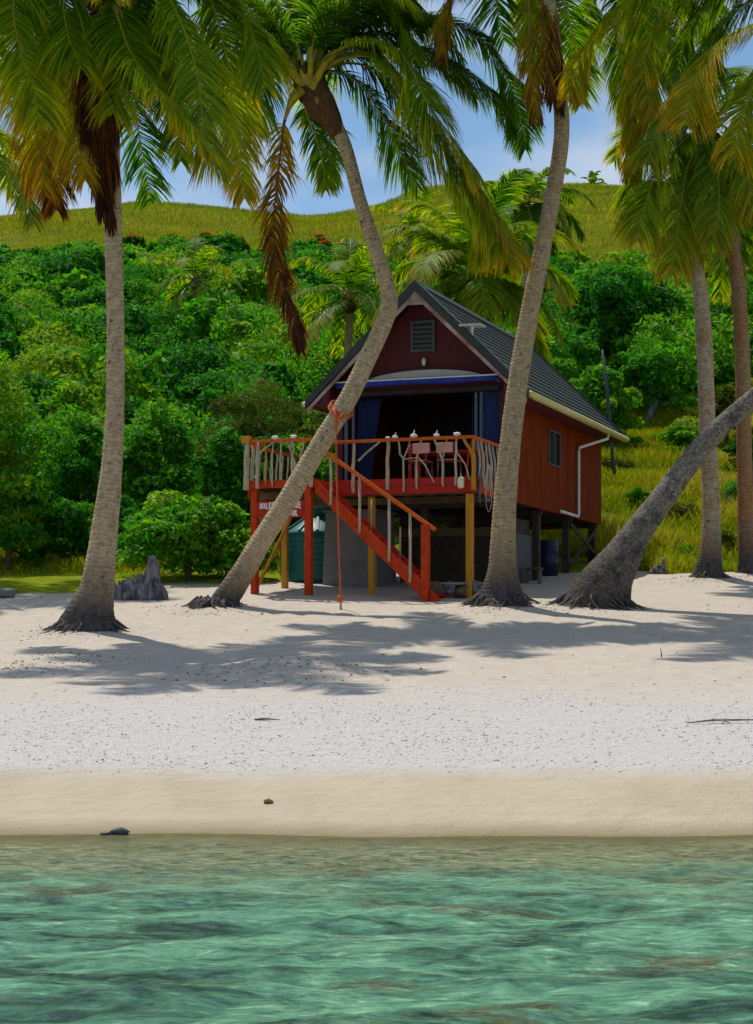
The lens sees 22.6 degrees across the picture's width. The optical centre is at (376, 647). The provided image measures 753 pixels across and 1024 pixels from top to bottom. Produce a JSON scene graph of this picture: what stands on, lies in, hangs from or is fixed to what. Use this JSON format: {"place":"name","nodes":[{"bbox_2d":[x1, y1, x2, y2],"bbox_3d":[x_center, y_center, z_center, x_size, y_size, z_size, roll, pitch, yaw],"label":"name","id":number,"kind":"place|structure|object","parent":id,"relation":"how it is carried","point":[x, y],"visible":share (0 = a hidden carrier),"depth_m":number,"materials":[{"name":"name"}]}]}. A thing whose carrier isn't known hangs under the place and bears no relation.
{"place":"outdoors","nodes":[
{"label":"outdoors","id":0,"kind":"place"},
{"bbox_2d":[264,798,273,803],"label":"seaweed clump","id":1,"kind":"object","parent":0,"point":[268,801],"visible":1,"depth_m":19.42,"materials":[{"name":"brown plant"}]},
{"bbox_2d":[0,571,752,846],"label":"beach","id":2,"kind":"structure","parent":0,"point":[383,800],"depth_m":24.99,"materials":[{"name":"beige sand"}]},
{"bbox_2d":[0,588,14,597],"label":"log","id":3,"kind":"object","parent":2,"relation":"on","point":[7,592],"visible":1,"depth_m":42.74,"materials":[{"name":"grey wood"}]},
{"bbox_2d":[0,470,56,570],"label":"leafy bush","id":4,"kind":"object","parent":2,"relation":"on","point":[36,506],"visible":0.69,"depth_m":50.27,"materials":[{"name":"green plant"}]},
{"bbox_2d":[100,831,111,834],"bbox_3d":[-2.586,1.782,17.999,0.117,0.040,0.074,0,0,0],"label":"rock","id":5,"kind":"object","parent":2,"relation":"on","point":[105,833],"visible":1,"depth_m":17.98,"materials":[{"name":"grey stone"}]},
{"bbox_2d":[109,827,129,834],"bbox_3d":[-2.462,1.769,18.051,0.205,0.095,0.121,0,0,0],"label":"rock","id":6,"kind":"object","parent":2,"relation":"on","point":[121,831],"visible":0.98,"depth_m":18.00,"materials":[{"name":"grey stone"}]},
{"bbox_2d":[114,555,168,599],"bbox_3d":[-5.330,-1.451,42.374,1.297,1.248,0.608,0,0,0],"label":"driftwood stump","id":7,"kind":"object","parent":2,"relation":"on","point":[147,585],"visible":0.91,"depth_m":42.23,"materials":[{"name":"grey wood"}]},
{"bbox_2d":[0,0,296,633],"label":"palm tree","id":8,"kind":"object","parent":2,"relation":"on","point":[78,70],"visible":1,"depth_m":35.91,"materials":[{"name":"green plant"}]},
{"bbox_2d":[195,371,309,466],"bbox_3d":[-4.170,-6.640,64.142,4.626,5.466,4.643,0,0,0],"label":"olive shrub","id":9,"kind":"object","parent":2,"relation":"on","point":[247,427],"visible":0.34,"depth_m":63.66,"materials":[{"name":"green plant"}]},
{"bbox_2d":[254,718,279,719],"bbox_3d":[-1.433,0.943,24.710,0.342,0.034,0.048,0,0,0],"label":"driftwood stick","id":10,"kind":"object","parent":2,"relation":"on","point":[266,719],"visible":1,"depth_m":24.70,"materials":[{"name":"grey wood"}]},
{"bbox_2d":[238,435,322,543],"bbox_3d":[-3.143,-4.483,57.117,3.110,3.897,2.756,0,0,0],"label":"leafy tree","id":11,"kind":"object","parent":2,"relation":"on","point":[316,475],"visible":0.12,"depth_m":56.50,"materials":[{"name":"green plant"}]},
{"bbox_2d":[280,506,331,582],"bbox_3d":[-1.500,-2.645,48.600,1.980,2.029,1.980,0,0,0],"label":"water tank","id":12,"kind":"object","parent":2,"relation":"on","point":[296,551],"visible":0.31,"depth_m":47.75,"materials":[{"name":"teal plastic"}]},
{"bbox_2d":[322,509,396,586],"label":"concrete pier","id":13,"kind":"structure","parent":2,"relation":"on","point":[354,558],"depth_m":46.61,"materials":[{"name":"grey concrete"}]},
{"bbox_2d":[181,0,546,609],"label":"palm tree","id":14,"kind":"object","parent":2,"relation":"on","point":[320,30],"visible":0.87,"depth_m":40.40,"materials":[{"name":"green plant"}]},
{"bbox_2d":[328,400,353,608],"bbox_3d":[-0.782,-3.060,40.589,0.555,4.593,0.584,0,0,43],"label":"rope swing","id":15,"kind":"object","parent":14,"relation":"hanging from","point":[340,598],"visible":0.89,"depth_m":40.29,"materials":[{"name":"orange fabric"}]},
{"bbox_2d":[241,435,498,598],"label":"timber deck","id":16,"kind":"structure","parent":2,"relation":"on","point":[258,489],"depth_m":43.40,"materials":[{"name":"red paint"}]},
{"bbox_2d":[256,500,303,517],"bbox_3d":[-2.221,-3.180,43.408,1.185,0.380,0.039,0,0,20],"label":"sign board","id":17,"kind":"object","parent":16,"relation":"attached to","point":[263,508],"visible":0.52,"depth_m":43.49,"materials":[{"name":"red paint"}]},
{"bbox_2d":[410,430,417,437],"bbox_3d":[0.858,-4.877,43.078,0.181,0.193,0.153,0,0,0],"label":"shell","id":18,"kind":"object","parent":16,"relation":"on","point":[413,435],"visible":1,"depth_m":43.05},
{"bbox_2d":[408,444,432,477],"bbox_3d":[1.028,-4.279,43.805,0.480,0.841,0.476,0,0,20],"label":"chair","id":19,"kind":"object","parent":16,"relation":"on","point":[425,461],"visible":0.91,"depth_m":43.66,"materials":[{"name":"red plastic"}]},
{"bbox_2d":[413,443,429,453],"bbox_3d":[1.039,-4.598,43.544,0.400,0.235,0.077,0,0,20],"label":"cloth","id":20,"kind":"object","parent":19,"relation":"on","point":[424,447],"visible":0.93,"depth_m":43.50,"materials":[{"name":"pink fabric"}]},
{"bbox_2d":[407,450,485,477],"bbox_3d":[1.648,-4.230,44.484,1.700,0.740,0.800,0,0,20],"label":"table","id":21,"kind":"object","parent":16,"relation":"on","point":[434,453],"visible":0.41,"depth_m":44.48,"materials":[{"name":"red wood"}]},
{"bbox_2d":[437,443,461,476],"bbox_3d":[1.686,-4.279,43.566,0.480,0.841,0.476,0,0,20],"label":"chair","id":22,"kind":"object","parent":16,"relation":"on","point":[449,460],"visible":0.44,"depth_m":43.42,"materials":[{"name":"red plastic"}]},
{"bbox_2d":[436,442,453,452],"bbox_3d":[1.575,-4.598,43.349,0.400,0.235,0.077,0,0,20],"label":"cloth","id":23,"kind":"object","parent":22,"relation":"on","point":[449,446],"visible":0.73,"depth_m":43.30,"materials":[{"name":"pink fabric"}]},
{"bbox_2d":[457,477,463,487],"bbox_3d":[1.909,-3.758,42.569,0.160,0.337,0.160,0,0,0],"label":"buoy","id":24,"kind":"object","parent":16,"relation":"hanging from","point":[460,482],"visible":1,"depth_m":42.51,"materials":[{"name":"white plastic"}]},
{"bbox_2d":[478,464,491,511],"bbox_3d":[2.470,-3.622,42.772,0.323,1.098,0.088,0,0,12],"label":"fishing gear","id":25,"kind":"object","parent":16,"relation":"hanging from","point":[479,485],"visible":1,"depth_m":42.76,"materials":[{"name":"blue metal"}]},
{"bbox_2d":[0,682,752,774],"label":"coral rubble","id":26,"kind":"object","parent":2,"relation":"on","point":[133,757],"visible":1,"depth_m":23.80,"materials":[{"name":"stone"}]},
{"bbox_2d":[0,575,752,686],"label":"leaf litter","id":27,"kind":"object","parent":2,"relation":"on","point":[276,655],"visible":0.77,"depth_m":32.04,"materials":[{"name":"plant"}]},
{"bbox_2d":[315,451,447,601],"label":"staircase","id":28,"kind":"structure","parent":2,"relation":"on","point":[408,572],"depth_m":42.52,"materials":[{"name":"red paint"}]},
{"bbox_2d":[430,580,483,597],"bbox_3d":[1.942,-1.254,42.808,1.765,0.567,0.610,0,0,0],"label":"rock","id":29,"kind":"object","parent":2,"relation":"on","point":[449,589],"visible":0.55,"depth_m":42.70,"materials":[{"name":"grey stone"}]},
{"bbox_2d":[302,280,629,582],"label":"beach house","id":30,"kind":"structure","parent":2,"relation":"on","point":[442,365],"depth_m":47.51,"materials":[{"name":"red wood"}]},
{"bbox_2d":[483,391,499,481],"bbox_3d":[2.793,-5.050,45.717,0.440,2.320,0.020,0,0,20],"label":"door panel","id":31,"kind":"structure","parent":30,"relation":"in","point":[491,399],"depth_m":45.71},
{"bbox_2d":[548,428,560,468],"bbox_3d":[4.646,-5.210,49.427,0.095,0.940,1.220,0,0,20],"label":"window","id":32,"kind":"structure","parent":30,"relation":"in","point":[552,438],"depth_m":49.40,"materials":[{"name":"grey glass"}]},
{"bbox_2d":[353,0,711,607],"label":"palm tree","id":33,"kind":"object","parent":2,"relation":"on","point":[537,25],"visible":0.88,"depth_m":40.62,"materials":[{"name":"green plant"}]},
{"bbox_2d":[523,567,542,583],"bbox_3d":[3.938,-1.795,47.269,0.440,0.400,0.300,0,0,20],"label":"stool","id":34,"kind":"object","parent":2,"relation":"on","point":[539,569],"visible":1,"depth_m":47.21,"materials":[{"name":"brown wood"}]},
{"bbox_2d":[541,540,558,575],"bbox_3d":[4.533,-2.359,49.926,0.600,0.930,0.600,0,0,0],"label":"barrel","id":35,"kind":"object","parent":2,"relation":"on","point":[549,557],"visible":0.66,"depth_m":49.66,"materials":[{"name":"blue plastic"}]},
{"bbox_2d":[545,387,752,610],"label":"palm tree","id":36,"kind":"object","parent":2,"relation":"on","point":[604,578],"visible":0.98,"depth_m":40.33,"materials":[{"name":"grey plant"}]},
{"bbox_2d":[562,0,739,187],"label":"palm tree","id":37,"kind":"object","parent":2,"relation":"on","point":[635,100],"visible":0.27,"depth_m":48.66,"materials":[{"name":"green plant"}]},
{"bbox_2d":[552,0,752,184],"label":"palm tree","id":38,"kind":"object","parent":2,"relation":"on","point":[699,79],"visible":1,"depth_m":38.64,"materials":[{"name":"green plant"}]},
{"bbox_2d":[649,557,667,573],"bbox_3d":[7.593,-2.114,50.739,0.511,0.624,0.280,0,0,0],"label":"driftwood stump","id":39,"kind":"object","parent":2,"relation":"on","point":[658,568],"visible":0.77,"depth_m":50.68,"materials":[{"name":"grey wood"}]},
{"bbox_2d":[601,64,752,578],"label":"palm tree","id":40,"kind":"object","parent":2,"relation":"on","point":[693,201],"visible":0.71,"depth_m":47.96,"materials":[{"name":"green plant"}]},
{"bbox_2d":[646,129,752,573],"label":"palm tree","id":41,"kind":"object","parent":2,"relation":"on","point":[737,275],"visible":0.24,"depth_m":49.24,"materials":[{"name":"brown plant"}]},
{"bbox_2d":[686,719,752,722],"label":"driftwood stick","id":42,"kind":"object","parent":2,"relation":"on","point":[725,720],"visible":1,"depth_m":24.52,"materials":[{"name":"grey wood"}]},
{"bbox_2d":[696,384,752,445],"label":"olive shrub","id":43,"kind":"object","parent":2,"relation":"on","point":[725,396],"visible":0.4,"depth_m":73.56,"materials":[{"name":"green plant"}]},
{"bbox_2d":[0,833,752,1023],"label":"sea","id":44,"kind":"structure","parent":0,"point":[245,932],"depth_m":11.90,"materials":[{"name":"liquid"}]},
{"bbox_2d":[0,180,752,593],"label":"hill","id":45,"kind":"structure","parent":0,"point":[44,583],"depth_m":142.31,"materials":[{"name":"green plant"}]},
{"bbox_2d":[0,36,68,236],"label":"palm tree","id":46,"kind":"object","parent":45,"relation":"on","point":[10,186],"visible":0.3,"depth_m":46.56,"materials":[{"name":"green plant"}]},
{"bbox_2d":[0,349,79,552],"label":"leafy tree","id":47,"kind":"object","parent":45,"relation":"on","point":[21,429],"visible":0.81,"depth_m":51.11,"materials":[{"name":"green plant"}]},
{"bbox_2d":[31,496,94,563],"bbox_3d":[-8.721,-3.104,52.539,2.192,2.200,2.430,0,0,0],"label":"leafy bush","id":48,"kind":"object","parent":45,"relation":"on","point":[63,528],"visible":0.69,"depth_m":52.10,"materials":[{"name":"green plant"}]},
{"bbox_2d":[37,403,127,518],"bbox_3d":[-9.057,-4.866,55.946,3.517,4.852,3.267,0,0,25],"label":"leafy tree","id":49,"kind":"object","parent":45,"relation":"on","point":[83,468],"visible":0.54,"depth_m":55.38,"materials":[{"name":"green plant"}]},
{"bbox_2d":[116,495,147,562],"bbox_3d":[-6.925,-3.093,51.959,1.874,2.262,1.684,0,0,0],"label":"leafy bush","id":50,"kind":"object","parent":45,"relation":"on","point":[126,506],"visible":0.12,"depth_m":51.76,"materials":[{"name":"green plant"}]},
{"bbox_2d":[122,233,145,247],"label":"flowering tree","id":51,"kind":"object","parent":45,"relation":"on","point":[135,240],"visible":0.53,"depth_m":151.91,"materials":[{"name":"green plant"}]},
{"bbox_2d":[0,501,297,593],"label":"grass","id":52,"kind":"structure","parent":45,"relation":"on","point":[55,564],"depth_m":50.92,"materials":[{"name":"green plant"}]},
{"bbox_2d":[100,395,202,522],"bbox_3d":[-6.365,-4.841,55.037,3.300,5.097,3.876,0,0,0],"label":"leafy tree","id":53,"kind":"object","parent":45,"relation":"on","point":[169,439],"visible":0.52,"depth_m":54.27,"materials":[{"name":"green plant"}]},
{"bbox_2d":[146,233,179,251],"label":"flowering tree","id":54,"kind":"object","parent":45,"relation":"on","point":[168,235],"visible":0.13,"depth_m":152.62,"materials":[{"name":"green plant"}]},
{"bbox_2d":[115,488,277,578],"bbox_3d":[-4.989,-2.807,48.483,4.267,2.584,4.038,0,0,-26],"label":"leafy bush","id":55,"kind":"object","parent":45,"relation":"on","point":[179,530],"visible":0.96,"depth_m":47.48,"materials":[{"name":"green plant"}]},
{"bbox_2d":[153,237,243,340],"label":"palm tree","id":56,"kind":"object","parent":45,"relation":"on","point":[197,285],"visible":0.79,"depth_m":95.75,"materials":[{"name":"green plant"}]},
{"bbox_2d":[185,231,216,241],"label":"flowering tree","id":57,"kind":"object","parent":45,"relation":"on","point":[206,235],"visible":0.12,"depth_m":152.18,"materials":[{"name":"green plant"}]},
{"bbox_2d":[183,425,272,552],"bbox_3d":[-4.327,-4.226,53.479,2.485,4.167,2.853,0,0,-33],"label":"leafy tree","id":58,"kind":"object","parent":45,"relation":"on","point":[227,451],"visible":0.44,"depth_m":53.04,"materials":[{"name":"green plant"}]},
{"bbox_2d":[235,235,249,250],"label":"flowering tree","id":59,"kind":"object","parent":45,"relation":"on","point":[246,245],"visible":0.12,"depth_m":152.74,"materials":[{"name":"green plant"}]},
{"bbox_2d":[295,410,335,499],"bbox_3d":[-1.750,-5.625,59.976,2.444,5.128,2.917,0,0,-45],"label":"olive shrub","id":60,"kind":"object","parent":45,"relation":"on","point":[307,430],"visible":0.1,"depth_m":59.86,"materials":[{"name":"green plant"}]},
{"bbox_2d":[306,233,332,247],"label":"flowering tree","id":61,"kind":"object","parent":45,"relation":"on","point":[320,238],"visible":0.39,"depth_m":152.42,"materials":[{"name":"green plant"}]},
{"bbox_2d":[280,237,405,362],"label":"palm tree","id":62,"kind":"object","parent":45,"relation":"on","point":[351,302],"visible":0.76,"depth_m":65.87,"materials":[{"name":"green plant"}]},
{"bbox_2d":[335,236,355,245],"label":"flowering tree","id":63,"kind":"object","parent":45,"relation":"on","point":[344,241],"visible":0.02,"depth_m":152.38,"materials":[{"name":"plant"}]},
{"bbox_2d":[0,228,752,527],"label":"forest","id":64,"kind":"object","parent":45,"relation":"on","point":[56,372],"visible":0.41,"depth_m":87.84,"materials":[{"name":"green plant"}]},
{"bbox_2d":[369,188,453,282],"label":"palm tree","id":65,"kind":"object","parent":45,"relation":"on","point":[406,218],"visible":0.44,"depth_m":104.79,"materials":[{"name":"green plant"}]},
{"bbox_2d":[366,167,580,364],"bbox_3d":[3.107,-9.158,59.586,6.863,11.657,7.073,0,0,0],"label":"palm tree","id":66,"kind":"object","parent":45,"relation":"on","point":[474,294],"visible":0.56,"depth_m":58.73,"materials":[{"name":"green plant"}]},
{"bbox_2d":[480,166,598,287],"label":"palm tree","id":67,"kind":"object","parent":45,"relation":"on","point":[528,212],"visible":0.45,"depth_m":83.33,"materials":[{"name":"green plant"}]},
{"bbox_2d":[581,170,606,184],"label":"palm tree","id":68,"kind":"object","parent":45,"relation":"on","point":[592,178],"visible":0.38,"depth_m":225.84,"materials":[{"name":"green plant"}]},
{"bbox_2d":[442,383,752,573],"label":"tall grass","id":69,"kind":"structure","parent":45,"relation":"on","point":[652,461],"depth_m":62.81,"materials":[{"name":"green plant"}]},
{"bbox_2d":[569,363,644,443],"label":"leafy tree","id":70,"kind":"object","parent":45,"relation":"on","point":[586,385],"visible":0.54,"depth_m":73.45,"materials":[{"name":"green plant"}]},
{"bbox_2d":[601,350,615,473],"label":"dead trunk","id":71,"kind":"object","parent":45,"relation":"on","point":[609,418],"visible":0.86,"depth_m":65.96,"materials":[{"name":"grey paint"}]},
{"bbox_2d":[601,457,637,470],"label":"scrub","id":72,"kind":"object","parent":45,"relation":"on","point":[622,463],"visible":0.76,"depth_m":68.49,"materials":[{"name":"green plant"}]},
{"bbox_2d":[566,262,687,381],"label":"leafy tree","id":73,"kind":"object","parent":45,"relation":"on","point":[626,290],"visible":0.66,"depth_m":87.04,"materials":[{"name":"green plant"}]},
{"bbox_2d":[624,486,649,505],"bbox_3d":[8.701,-4.900,62.989,0.850,0.955,0.940,0,0,28],"label":"scrub","id":74,"kind":"object","parent":45,"relation":"on","point":[636,493],"visible":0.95,"depth_m":62.82,"materials":[{"name":"green plant"}]},
{"bbox_2d":[610,330,687,409],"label":"leafy tree","id":75,"kind":"object","parent":45,"relation":"on","point":[619,357],"visible":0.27,"depth_m":81.30,"materials":[{"name":"green plant"}]},
{"bbox_2d":[644,399,659,422],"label":"dead trunk","id":76,"kind":"object","parent":45,"relation":"on","point":[652,409],"visible":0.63,"depth_m":79.90,"materials":[{"name":"grey wood"}]},
{"bbox_2d":[665,544,698,557],"bbox_3d":[8.933,-2.630,54.565,1.144,0.718,0.966,0,0,37],"label":"scrub","id":77,"kind":"object","parent":45,"relation":"on","point":[687,545],"visible":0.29,"depth_m":54.36,"materials":[{"name":"green plant"}]},
{"bbox_2d":[664,502,700,520],"bbox_3d":[9.651,-4.130,59.847,1.306,0.971,1.598,0,0,-39],"label":"scrub","id":78,"kind":"object","parent":45,"relation":"on","point":[682,507],"visible":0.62,"depth_m":59.64,"materials":[{"name":"green plant"}]},
{"bbox_2d":[639,338,734,391],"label":"leafy tree","id":79,"kind":"object","parent":45,"relation":"on","point":[727,374],"visible":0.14,"depth_m":84.42,"materials":[{"name":"green plant"}]},
{"bbox_2d":[658,415,717,455],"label":"leafy bush","id":80,"kind":"object","parent":45,"relation":"on","point":[679,434],"visible":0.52,"depth_m":71.47,"materials":[{"name":"green plant"}]},
{"bbox_2d":[663,274,752,359],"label":"leafy tree","id":81,"kind":"object","parent":45,"relation":"on","point":[748,288],"visible":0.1,"depth_m":95.38,"materials":[{"name":"green plant"}]},
{"bbox_2d":[669,167,752,477],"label":"palm tree","id":82,"kind":"object","parent":45,"relation":"on","point":[722,289],"visible":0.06,"depth_m":65.75,"materials":[{"name":"green plant"}]},
{"bbox_2d":[719,479,736,502],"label":"scrub","id":83,"kind":"object","parent":45,"relation":"on","point":[731,490],"visible":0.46,"depth_m":61.83,"materials":[{"name":"green plant"}]},
{"bbox_2d":[721,529,737,551],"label":"scrub","id":84,"kind":"object","parent":45,"relation":"on","point":[728,536],"visible":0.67,"depth_m":54.64,"materials":[{"name":"green plant"}]},
{"bbox_2d":[719,436,752,472],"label":"leafy bush","id":85,"kind":"object","parent":45,"relation":"on","point":[731,449],"visible":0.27,"depth_m":67.90,"materials":[{"name":"green plant"}]},
{"bbox_2d":[0,0,752,215],"label":"sky","id":86,"kind":"structure","parent":0,"point":[483,145],"materials":[{"name":"blue"}]},
{"bbox_2d":[47,651,746,766],"bbox_3d":[-0.036,0.724,27.230,14.887,1.310,11.498,0,0,0],"label":"beach debris","id":87,"kind":"object","parent":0,"point":[397,731],"visible":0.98,"depth_m":23.43,"materials":[{"name":"stone"}]}
]}

